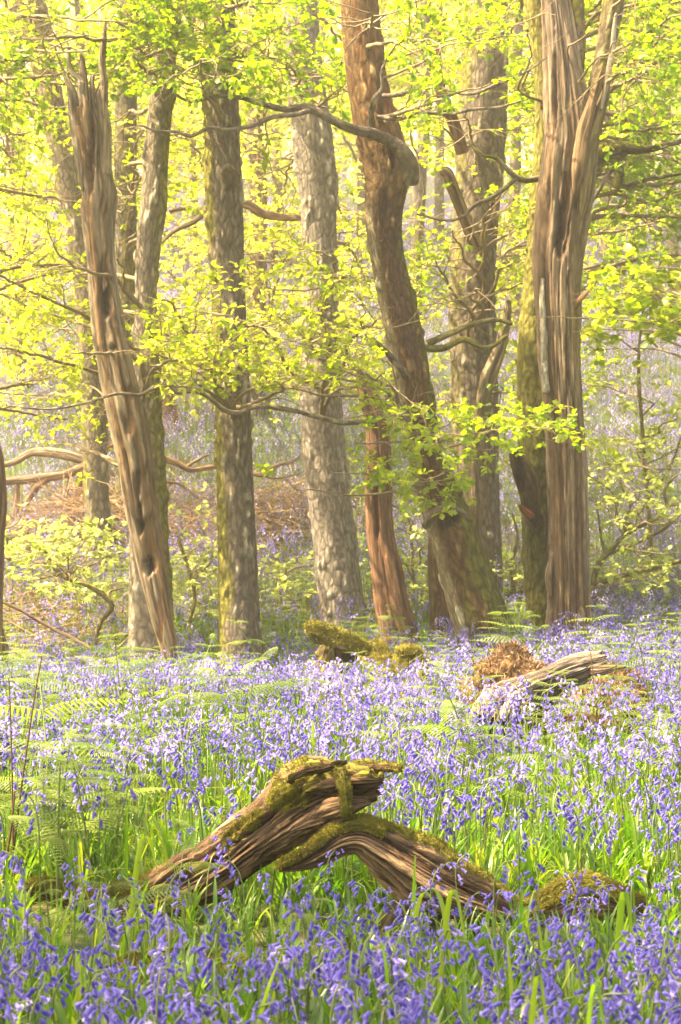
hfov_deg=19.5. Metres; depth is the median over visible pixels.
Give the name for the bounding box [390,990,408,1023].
bluebell
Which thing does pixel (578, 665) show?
fallen log
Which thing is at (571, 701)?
fern
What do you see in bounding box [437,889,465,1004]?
grass blade
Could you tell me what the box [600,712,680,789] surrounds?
fern
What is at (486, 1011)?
bluebell
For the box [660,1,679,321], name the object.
oak tree
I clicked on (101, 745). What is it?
fern
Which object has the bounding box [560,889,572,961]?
bluebell
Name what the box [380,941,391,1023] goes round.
grass blade
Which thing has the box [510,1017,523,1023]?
bluebell
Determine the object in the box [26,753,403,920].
fallen bough
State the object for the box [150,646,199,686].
fern
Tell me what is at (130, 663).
fern
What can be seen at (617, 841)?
grass blade
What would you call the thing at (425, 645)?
fern
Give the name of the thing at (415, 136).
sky
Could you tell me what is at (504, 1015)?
bluebell
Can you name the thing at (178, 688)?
fern
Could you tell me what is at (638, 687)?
root mound
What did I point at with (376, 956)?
bluebell
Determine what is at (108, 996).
bluebell
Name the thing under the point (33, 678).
fern
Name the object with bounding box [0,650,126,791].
fern
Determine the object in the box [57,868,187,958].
fern
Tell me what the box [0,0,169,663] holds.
oak tree
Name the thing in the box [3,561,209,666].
brushwood heap
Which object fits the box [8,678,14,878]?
dry stalk
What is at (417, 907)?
grass blade
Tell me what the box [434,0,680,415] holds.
oak tree
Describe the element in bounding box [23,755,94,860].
fern
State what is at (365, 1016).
bluebell
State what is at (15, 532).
sapling
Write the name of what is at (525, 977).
bluebell
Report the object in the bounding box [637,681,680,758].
fern
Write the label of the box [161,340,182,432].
dead tree
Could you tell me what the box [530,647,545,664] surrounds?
fern
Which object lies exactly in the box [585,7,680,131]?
oak tree
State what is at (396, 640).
fern
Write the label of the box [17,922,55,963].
fern
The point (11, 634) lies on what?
undergrowth
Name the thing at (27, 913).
bluebell
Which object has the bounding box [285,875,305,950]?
bluebell
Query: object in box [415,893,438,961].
bluebell
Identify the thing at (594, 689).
dry stalk
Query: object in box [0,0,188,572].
oak tree
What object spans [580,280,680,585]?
sapling
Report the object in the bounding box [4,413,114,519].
fallen branch
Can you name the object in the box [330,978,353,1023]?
bluebell
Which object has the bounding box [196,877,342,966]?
fern
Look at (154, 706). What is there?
fern
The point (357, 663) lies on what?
fern
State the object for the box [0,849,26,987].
bluebell
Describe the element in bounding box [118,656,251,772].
fern
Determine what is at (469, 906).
bluebell
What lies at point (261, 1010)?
grass blade
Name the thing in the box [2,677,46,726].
fern
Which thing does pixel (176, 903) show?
bluebell
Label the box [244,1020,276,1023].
bluebell
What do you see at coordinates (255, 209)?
tree branch
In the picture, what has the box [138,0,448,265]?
oak tree
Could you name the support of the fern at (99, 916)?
on the ground at (274, 627)
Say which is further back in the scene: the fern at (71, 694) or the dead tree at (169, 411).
the dead tree at (169, 411)
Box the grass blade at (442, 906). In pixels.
[426,888,455,999]
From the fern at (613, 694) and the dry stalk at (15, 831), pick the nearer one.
the dry stalk at (15, 831)
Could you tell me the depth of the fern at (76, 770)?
5.91 m
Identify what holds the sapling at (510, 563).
on the ground at (274, 627)
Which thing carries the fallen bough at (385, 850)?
on the ground at (274, 627)
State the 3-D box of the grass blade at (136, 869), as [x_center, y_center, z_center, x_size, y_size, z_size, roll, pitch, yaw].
[-0.459,0.884,4.617,0.073,0.262,0.004,0,0,-24]
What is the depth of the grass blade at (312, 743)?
6.59 m
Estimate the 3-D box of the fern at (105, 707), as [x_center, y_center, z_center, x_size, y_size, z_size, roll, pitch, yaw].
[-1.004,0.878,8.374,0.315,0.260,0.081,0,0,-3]
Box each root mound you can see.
[443,637,570,733]
[552,661,654,743]
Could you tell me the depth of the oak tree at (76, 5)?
40.27 m
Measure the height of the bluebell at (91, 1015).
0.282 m
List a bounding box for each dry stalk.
[0,791,15,896]
[8,656,41,884]
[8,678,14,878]
[590,652,596,732]
[638,643,650,740]
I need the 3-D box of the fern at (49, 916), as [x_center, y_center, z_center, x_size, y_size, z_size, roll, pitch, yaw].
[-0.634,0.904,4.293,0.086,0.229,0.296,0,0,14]
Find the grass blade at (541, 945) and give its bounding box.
[536,913,545,988]
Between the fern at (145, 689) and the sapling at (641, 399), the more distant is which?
the sapling at (641, 399)
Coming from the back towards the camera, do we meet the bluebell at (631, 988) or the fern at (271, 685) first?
the fern at (271, 685)
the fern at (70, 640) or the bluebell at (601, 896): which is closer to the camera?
the bluebell at (601, 896)
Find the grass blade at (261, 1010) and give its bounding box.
[256,953,282,1023]
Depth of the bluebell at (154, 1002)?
3.06 m
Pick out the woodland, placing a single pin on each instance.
(344, 162)
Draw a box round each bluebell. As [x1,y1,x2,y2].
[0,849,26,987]
[0,982,12,1023]
[20,908,42,1006]
[61,863,75,968]
[74,992,95,1023]
[80,986,123,1023]
[88,996,123,1023]
[92,888,109,985]
[117,875,142,957]
[131,1016,155,1023]
[141,963,176,1023]
[164,991,185,1023]
[166,875,177,944]
[170,889,185,963]
[186,997,209,1022]
[210,888,234,954]
[218,858,247,958]
[220,890,232,950]
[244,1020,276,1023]
[248,1000,285,1023]
[257,872,274,949]
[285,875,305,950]
[300,896,314,971]
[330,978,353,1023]
[341,950,381,1003]
[356,1008,392,1023]
[379,980,402,1023]
[387,947,415,970]
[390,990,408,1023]
[391,1011,415,1023]
[399,984,427,1023]
[408,885,427,949]
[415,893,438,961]
[428,862,457,929]
[460,891,485,991]
[478,1003,499,1023]
[481,889,504,981]
[491,998,516,1023]
[499,910,517,971]
[506,989,544,1023]
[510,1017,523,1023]
[514,954,543,1016]
[514,986,557,1023]
[528,908,542,954]
[536,994,588,1023]
[546,989,564,1023]
[553,896,593,964]
[554,997,618,1023]
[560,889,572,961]
[567,992,634,1023]
[586,884,615,964]
[591,1006,605,1023]
[601,1010,622,1023]
[603,1000,634,1023]
[624,970,643,1023]
[652,1000,670,1023]
[655,966,680,1023]
[666,987,680,1023]
[671,1009,680,1023]
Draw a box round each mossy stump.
[302,618,372,704]
[388,641,436,707]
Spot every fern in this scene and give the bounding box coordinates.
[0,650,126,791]
[0,651,61,722]
[0,655,48,707]
[0,657,48,730]
[0,684,55,789]
[0,714,40,795]
[0,728,109,792]
[0,744,139,836]
[0,756,37,823]
[1,653,65,691]
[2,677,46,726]
[3,659,50,704]
[4,662,71,701]
[7,649,36,669]
[8,761,138,885]
[8,762,79,920]
[9,648,74,687]
[11,879,77,964]
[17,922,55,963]
[21,788,111,838]
[22,759,144,870]
[23,690,75,722]
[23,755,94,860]
[25,733,187,820]
[26,694,94,769]
[31,722,138,835]
[32,661,118,719]
[33,724,103,790]
[39,682,132,729]
[43,887,146,961]
[44,742,125,836]
[53,639,73,678]
[56,707,116,754]
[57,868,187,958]
[62,733,101,805]
[65,632,175,706]
[72,772,140,826]
[75,640,128,680]
[83,689,136,727]
[85,648,159,709]
[92,662,113,719]
[98,745,158,860]
[104,660,171,718]
[109,644,163,690]
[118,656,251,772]
[122,692,155,792]
[123,692,230,784]
[125,657,153,722]
[134,668,153,708]
[137,819,225,944]
[139,656,211,716]
[143,704,172,766]
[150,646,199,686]
[154,651,189,716]
[159,633,216,745]
[173,643,206,671]
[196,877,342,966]
[202,656,295,758]
[214,704,303,776]
[218,619,333,717]
[220,643,273,667]
[234,652,286,695]
[290,948,339,1002]
[295,636,318,655]
[329,651,383,701]
[334,694,406,738]
[342,684,481,777]
[388,636,411,649]
[405,683,520,803]
[405,707,472,774]
[413,636,446,673]
[418,634,443,650]
[423,631,445,654]
[434,670,513,812]
[450,648,496,687]
[455,663,505,705]
[457,733,612,829]
[462,626,504,662]
[493,625,540,649]
[495,617,521,639]
[512,601,555,657]
[513,670,597,725]
[522,689,591,726]
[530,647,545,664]
[546,664,656,727]
[553,670,592,746]
[584,670,644,733]
[585,636,667,684]
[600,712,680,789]
[603,622,674,663]
[609,691,666,733]
[615,691,654,749]
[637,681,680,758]
[646,715,680,809]
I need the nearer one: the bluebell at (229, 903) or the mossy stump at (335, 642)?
the bluebell at (229, 903)
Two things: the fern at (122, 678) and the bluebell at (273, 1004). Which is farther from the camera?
the fern at (122, 678)
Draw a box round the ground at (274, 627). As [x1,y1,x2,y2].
[0,177,680,1023]
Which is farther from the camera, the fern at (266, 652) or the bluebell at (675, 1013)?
the fern at (266, 652)
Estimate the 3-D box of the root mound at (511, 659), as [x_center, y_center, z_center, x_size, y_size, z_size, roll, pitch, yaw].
[0.728,0.864,8.819,0.618,0.622,0.621,0,0,0]
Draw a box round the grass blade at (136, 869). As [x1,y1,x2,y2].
[129,836,157,945]
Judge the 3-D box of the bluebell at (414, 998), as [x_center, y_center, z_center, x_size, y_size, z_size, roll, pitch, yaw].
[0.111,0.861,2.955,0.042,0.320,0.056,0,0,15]
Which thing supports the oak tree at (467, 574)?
on the ground at (274, 627)
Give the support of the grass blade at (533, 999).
on the ground at (274, 627)
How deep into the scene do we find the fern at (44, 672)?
8.54 m
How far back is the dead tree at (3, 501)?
12.98 m
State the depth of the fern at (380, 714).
7.82 m
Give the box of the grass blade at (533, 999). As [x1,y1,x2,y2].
[529,974,546,1023]
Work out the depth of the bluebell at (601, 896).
4.24 m
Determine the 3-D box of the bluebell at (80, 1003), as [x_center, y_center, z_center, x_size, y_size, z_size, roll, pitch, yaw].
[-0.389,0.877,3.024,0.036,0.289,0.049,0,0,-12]
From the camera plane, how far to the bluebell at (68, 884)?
4.20 m
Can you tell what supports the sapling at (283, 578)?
on the ground at (274, 627)
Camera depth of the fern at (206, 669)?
8.04 m
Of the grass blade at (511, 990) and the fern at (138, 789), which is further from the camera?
the fern at (138, 789)
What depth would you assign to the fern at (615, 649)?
9.34 m
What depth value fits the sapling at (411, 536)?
15.98 m
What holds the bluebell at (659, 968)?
on the ground at (274, 627)
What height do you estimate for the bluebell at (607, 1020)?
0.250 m
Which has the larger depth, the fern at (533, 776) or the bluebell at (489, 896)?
the fern at (533, 776)
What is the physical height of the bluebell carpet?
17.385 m
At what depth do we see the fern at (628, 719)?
7.90 m
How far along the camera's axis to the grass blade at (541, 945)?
3.62 m
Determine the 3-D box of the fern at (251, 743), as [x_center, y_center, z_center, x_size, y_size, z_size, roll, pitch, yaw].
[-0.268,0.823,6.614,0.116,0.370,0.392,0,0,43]
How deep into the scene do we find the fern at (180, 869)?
4.51 m
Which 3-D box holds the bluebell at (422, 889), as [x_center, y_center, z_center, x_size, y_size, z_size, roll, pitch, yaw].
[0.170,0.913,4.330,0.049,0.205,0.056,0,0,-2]
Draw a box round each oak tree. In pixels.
[0,0,119,165]
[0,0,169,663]
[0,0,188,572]
[0,0,198,282]
[0,0,259,420]
[0,0,270,682]
[17,0,577,662]
[27,0,240,171]
[53,0,282,526]
[97,1,338,296]
[107,0,346,678]
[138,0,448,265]
[157,0,471,637]
[197,0,417,150]
[239,0,461,285]
[245,0,403,312]
[263,0,465,400]
[325,0,533,251]
[386,0,615,595]
[417,0,656,647]
[432,1,651,166]
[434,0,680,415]
[448,0,680,284]
[507,0,597,338]
[509,3,680,224]
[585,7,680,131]
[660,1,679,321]
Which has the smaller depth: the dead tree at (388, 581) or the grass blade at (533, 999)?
the grass blade at (533, 999)
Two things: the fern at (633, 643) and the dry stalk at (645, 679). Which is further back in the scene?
the fern at (633, 643)
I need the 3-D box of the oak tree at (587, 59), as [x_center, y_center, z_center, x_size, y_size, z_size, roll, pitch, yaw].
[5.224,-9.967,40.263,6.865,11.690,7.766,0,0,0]
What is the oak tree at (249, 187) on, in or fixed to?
on the ground at (274, 627)
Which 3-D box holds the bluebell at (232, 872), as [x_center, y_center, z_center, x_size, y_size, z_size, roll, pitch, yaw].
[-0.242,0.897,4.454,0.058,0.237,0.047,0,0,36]
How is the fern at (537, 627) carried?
on the ground at (274, 627)
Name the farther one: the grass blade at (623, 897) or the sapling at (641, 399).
the sapling at (641, 399)
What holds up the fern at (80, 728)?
on the ground at (274, 627)
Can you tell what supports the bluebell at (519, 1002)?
on the ground at (274, 627)
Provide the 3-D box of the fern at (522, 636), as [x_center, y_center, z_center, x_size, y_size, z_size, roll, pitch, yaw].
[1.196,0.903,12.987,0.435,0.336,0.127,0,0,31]
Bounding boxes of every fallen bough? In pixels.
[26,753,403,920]
[273,810,649,942]
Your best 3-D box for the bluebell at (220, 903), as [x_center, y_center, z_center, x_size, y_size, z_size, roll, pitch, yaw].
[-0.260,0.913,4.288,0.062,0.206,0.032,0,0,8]
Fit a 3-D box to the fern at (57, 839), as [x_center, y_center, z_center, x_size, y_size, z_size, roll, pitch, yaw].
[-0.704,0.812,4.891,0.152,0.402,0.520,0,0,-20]
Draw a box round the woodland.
[0,0,680,201]
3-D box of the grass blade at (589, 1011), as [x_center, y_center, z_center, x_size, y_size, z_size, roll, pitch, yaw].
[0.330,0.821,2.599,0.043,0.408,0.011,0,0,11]
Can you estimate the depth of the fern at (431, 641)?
12.59 m
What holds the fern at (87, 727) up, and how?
on the ground at (274, 627)
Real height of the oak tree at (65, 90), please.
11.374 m
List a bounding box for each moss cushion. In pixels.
[106,942,260,990]
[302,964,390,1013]
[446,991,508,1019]
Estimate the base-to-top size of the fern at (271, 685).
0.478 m
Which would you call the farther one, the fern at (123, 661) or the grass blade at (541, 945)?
the fern at (123, 661)
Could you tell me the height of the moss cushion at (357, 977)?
0.127 m
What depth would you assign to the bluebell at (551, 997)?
2.94 m
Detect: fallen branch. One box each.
[3,601,93,649]
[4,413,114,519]
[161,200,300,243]
[166,454,300,506]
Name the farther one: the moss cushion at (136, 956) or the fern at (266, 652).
the fern at (266, 652)
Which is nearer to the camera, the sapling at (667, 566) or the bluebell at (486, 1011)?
the bluebell at (486, 1011)
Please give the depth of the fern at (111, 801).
5.79 m
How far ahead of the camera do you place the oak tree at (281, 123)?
35.93 m
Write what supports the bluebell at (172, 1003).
on the ground at (274, 627)
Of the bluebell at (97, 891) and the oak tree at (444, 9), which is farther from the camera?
the oak tree at (444, 9)
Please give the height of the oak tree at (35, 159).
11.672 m
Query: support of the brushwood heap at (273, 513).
on the ground at (274, 627)
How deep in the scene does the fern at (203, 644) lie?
11.78 m
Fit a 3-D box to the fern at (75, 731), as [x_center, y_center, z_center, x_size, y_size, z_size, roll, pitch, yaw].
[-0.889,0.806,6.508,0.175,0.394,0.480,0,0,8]
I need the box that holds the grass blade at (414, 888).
[411,855,415,972]
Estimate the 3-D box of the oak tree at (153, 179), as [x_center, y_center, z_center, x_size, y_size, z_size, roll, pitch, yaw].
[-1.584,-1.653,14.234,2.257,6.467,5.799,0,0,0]
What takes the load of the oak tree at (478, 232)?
on the ground at (274, 627)
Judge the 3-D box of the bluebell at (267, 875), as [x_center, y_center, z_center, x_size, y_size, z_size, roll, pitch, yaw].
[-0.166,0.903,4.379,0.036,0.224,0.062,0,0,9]
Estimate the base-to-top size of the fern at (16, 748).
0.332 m
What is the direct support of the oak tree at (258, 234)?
on the ground at (274, 627)
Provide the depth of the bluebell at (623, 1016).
3.04 m
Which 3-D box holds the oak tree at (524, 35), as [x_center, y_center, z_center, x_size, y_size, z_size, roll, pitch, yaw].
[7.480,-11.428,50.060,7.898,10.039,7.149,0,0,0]
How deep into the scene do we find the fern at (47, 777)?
5.23 m
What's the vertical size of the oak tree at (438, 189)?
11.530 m
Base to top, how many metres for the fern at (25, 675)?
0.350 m
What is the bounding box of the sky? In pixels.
[0,0,680,179]
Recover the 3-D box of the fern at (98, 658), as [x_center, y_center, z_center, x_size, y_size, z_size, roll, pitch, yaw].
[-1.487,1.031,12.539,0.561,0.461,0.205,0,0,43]
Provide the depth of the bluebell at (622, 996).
2.97 m
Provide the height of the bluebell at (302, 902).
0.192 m
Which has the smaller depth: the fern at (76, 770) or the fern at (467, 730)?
the fern at (76, 770)
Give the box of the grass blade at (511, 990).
[506,935,514,1023]
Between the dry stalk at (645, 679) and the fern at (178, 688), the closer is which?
the dry stalk at (645, 679)
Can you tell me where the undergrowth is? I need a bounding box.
[0,548,680,715]
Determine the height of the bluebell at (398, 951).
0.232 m
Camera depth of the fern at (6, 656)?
8.54 m
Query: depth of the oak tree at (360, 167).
37.20 m
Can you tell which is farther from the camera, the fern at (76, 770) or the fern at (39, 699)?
the fern at (39, 699)
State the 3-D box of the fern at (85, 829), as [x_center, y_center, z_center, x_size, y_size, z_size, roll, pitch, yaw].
[-0.658,0.821,5.060,0.144,0.381,0.493,0,0,32]
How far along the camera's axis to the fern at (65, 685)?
8.56 m
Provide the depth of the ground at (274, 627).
19.22 m
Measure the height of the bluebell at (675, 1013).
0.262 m
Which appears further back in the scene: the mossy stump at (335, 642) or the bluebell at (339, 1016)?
the mossy stump at (335, 642)
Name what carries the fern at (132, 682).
on the ground at (274, 627)
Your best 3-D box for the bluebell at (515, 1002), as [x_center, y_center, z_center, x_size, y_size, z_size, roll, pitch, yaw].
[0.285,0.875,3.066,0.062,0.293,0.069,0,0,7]
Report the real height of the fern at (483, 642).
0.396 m
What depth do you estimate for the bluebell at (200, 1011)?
3.07 m
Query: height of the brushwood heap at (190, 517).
1.535 m
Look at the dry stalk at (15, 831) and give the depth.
5.25 m
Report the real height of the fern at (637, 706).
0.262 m
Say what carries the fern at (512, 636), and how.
on the ground at (274, 627)
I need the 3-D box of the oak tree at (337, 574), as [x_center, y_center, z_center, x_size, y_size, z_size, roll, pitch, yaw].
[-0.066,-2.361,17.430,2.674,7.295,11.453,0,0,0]
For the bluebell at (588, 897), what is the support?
on the ground at (274, 627)
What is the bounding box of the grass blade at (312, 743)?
[310,720,314,755]
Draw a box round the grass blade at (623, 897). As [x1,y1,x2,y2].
[611,892,634,1023]
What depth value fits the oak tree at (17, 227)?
22.90 m
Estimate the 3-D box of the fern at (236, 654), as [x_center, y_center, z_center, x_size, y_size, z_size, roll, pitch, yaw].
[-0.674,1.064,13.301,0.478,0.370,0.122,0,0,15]
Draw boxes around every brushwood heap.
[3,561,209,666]
[6,461,276,565]
[29,464,309,588]
[180,449,365,555]
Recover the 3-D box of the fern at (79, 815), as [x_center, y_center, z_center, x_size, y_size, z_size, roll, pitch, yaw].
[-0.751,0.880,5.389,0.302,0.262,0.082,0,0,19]
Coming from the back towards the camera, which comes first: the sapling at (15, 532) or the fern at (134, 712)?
the sapling at (15, 532)
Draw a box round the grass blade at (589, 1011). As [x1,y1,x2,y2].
[586,983,603,1023]
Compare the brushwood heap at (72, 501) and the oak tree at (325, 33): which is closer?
the brushwood heap at (72, 501)
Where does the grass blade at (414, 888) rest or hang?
on the ground at (274, 627)
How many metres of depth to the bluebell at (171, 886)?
4.49 m
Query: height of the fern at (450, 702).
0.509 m
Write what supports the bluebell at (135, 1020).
on the ground at (274, 627)
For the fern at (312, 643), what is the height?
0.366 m
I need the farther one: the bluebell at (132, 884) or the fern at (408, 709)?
the fern at (408, 709)
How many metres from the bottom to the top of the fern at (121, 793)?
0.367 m
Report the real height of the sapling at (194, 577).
1.532 m
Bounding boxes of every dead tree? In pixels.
[0,445,6,694]
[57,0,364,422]
[65,17,179,684]
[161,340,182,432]
[356,371,419,651]
[424,536,456,648]
[531,0,624,653]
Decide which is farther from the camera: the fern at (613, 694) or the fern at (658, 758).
the fern at (613, 694)
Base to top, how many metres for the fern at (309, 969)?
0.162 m
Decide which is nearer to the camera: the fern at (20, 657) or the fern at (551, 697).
the fern at (551, 697)
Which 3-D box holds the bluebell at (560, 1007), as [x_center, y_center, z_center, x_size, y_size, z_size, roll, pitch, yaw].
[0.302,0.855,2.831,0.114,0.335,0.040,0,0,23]
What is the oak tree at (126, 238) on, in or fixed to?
on the ground at (274, 627)
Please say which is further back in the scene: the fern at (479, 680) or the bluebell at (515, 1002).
the fern at (479, 680)
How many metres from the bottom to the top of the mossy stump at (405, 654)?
0.516 m
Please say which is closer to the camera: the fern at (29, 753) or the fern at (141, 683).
the fern at (29, 753)
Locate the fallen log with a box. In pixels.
[469,650,625,745]
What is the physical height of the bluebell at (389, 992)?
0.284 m
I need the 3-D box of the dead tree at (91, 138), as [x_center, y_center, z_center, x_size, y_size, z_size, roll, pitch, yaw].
[-1.427,-0.840,13.195,0.799,4.887,0.271,0,0,0]
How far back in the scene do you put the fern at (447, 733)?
7.42 m
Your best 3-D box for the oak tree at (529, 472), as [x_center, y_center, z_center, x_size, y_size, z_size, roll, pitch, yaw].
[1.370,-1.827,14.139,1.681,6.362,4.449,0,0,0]
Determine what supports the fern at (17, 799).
on the ground at (274, 627)
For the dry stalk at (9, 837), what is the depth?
5.10 m
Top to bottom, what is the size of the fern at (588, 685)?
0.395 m
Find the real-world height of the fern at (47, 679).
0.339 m
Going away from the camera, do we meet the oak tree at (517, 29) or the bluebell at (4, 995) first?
the bluebell at (4, 995)
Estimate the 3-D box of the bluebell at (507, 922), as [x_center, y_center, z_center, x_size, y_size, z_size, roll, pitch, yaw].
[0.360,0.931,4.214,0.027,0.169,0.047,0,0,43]
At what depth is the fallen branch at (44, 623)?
13.20 m
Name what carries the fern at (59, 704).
on the ground at (274, 627)
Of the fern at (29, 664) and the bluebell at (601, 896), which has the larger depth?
the fern at (29, 664)
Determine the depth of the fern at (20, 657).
11.45 m
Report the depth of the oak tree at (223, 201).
13.77 m
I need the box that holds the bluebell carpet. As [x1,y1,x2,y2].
[0,167,680,1023]
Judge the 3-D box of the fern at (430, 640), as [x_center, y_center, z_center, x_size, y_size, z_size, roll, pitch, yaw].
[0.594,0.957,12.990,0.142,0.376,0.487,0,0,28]
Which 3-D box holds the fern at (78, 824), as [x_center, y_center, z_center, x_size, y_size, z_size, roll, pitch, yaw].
[-0.711,0.832,5.244,0.435,0.359,0.112,0,0,35]
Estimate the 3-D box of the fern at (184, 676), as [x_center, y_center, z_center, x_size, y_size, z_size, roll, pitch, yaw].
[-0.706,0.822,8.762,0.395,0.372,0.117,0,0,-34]
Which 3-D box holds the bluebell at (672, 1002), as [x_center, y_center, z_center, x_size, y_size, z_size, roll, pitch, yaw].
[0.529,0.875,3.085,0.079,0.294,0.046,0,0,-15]
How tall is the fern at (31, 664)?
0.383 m
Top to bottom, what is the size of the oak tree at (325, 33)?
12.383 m
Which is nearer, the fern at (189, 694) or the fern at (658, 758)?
the fern at (658, 758)
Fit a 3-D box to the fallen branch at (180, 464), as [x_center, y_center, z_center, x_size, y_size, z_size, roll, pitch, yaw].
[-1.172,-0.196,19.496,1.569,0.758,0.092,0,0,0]
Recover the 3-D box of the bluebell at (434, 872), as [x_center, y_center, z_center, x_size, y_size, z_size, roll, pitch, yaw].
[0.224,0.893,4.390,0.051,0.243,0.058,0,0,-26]
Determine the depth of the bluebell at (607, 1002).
2.89 m
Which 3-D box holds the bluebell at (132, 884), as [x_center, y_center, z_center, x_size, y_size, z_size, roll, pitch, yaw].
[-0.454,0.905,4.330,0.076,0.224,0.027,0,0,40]
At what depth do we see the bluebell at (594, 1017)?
3.08 m
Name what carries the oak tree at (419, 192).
on the ground at (274, 627)
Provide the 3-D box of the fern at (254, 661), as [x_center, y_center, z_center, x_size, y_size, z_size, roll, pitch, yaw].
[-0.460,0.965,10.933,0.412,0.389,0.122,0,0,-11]
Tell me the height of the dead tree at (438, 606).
1.440 m
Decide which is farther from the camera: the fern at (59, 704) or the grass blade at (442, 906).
the fern at (59, 704)
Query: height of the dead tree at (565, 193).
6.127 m
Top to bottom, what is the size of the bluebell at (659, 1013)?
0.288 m
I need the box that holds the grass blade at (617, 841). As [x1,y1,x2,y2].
[611,827,631,865]
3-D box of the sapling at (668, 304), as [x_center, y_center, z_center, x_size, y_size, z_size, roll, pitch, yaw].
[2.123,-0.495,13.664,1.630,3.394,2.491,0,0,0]
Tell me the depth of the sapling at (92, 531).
14.69 m
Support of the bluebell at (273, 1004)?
on the ground at (274, 627)
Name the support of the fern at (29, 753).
on the ground at (274, 627)
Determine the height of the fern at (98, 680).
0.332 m
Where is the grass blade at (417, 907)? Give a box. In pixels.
[406,892,432,994]
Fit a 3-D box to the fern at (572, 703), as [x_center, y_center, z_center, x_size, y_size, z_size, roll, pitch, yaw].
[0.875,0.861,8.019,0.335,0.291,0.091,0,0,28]
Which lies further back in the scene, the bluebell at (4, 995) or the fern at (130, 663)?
the fern at (130, 663)
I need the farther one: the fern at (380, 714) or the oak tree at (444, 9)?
the oak tree at (444, 9)
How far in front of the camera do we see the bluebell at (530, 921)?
4.11 m
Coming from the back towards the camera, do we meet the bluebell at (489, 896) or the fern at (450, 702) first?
the fern at (450, 702)
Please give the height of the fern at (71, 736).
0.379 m
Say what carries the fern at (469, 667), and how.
on the ground at (274, 627)
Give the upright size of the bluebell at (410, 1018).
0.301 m
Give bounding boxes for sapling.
[3,502,118,601]
[4,514,174,660]
[168,482,265,653]
[258,531,367,620]
[350,477,428,613]
[489,513,523,598]
[514,417,680,623]
[536,242,680,370]
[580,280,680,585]

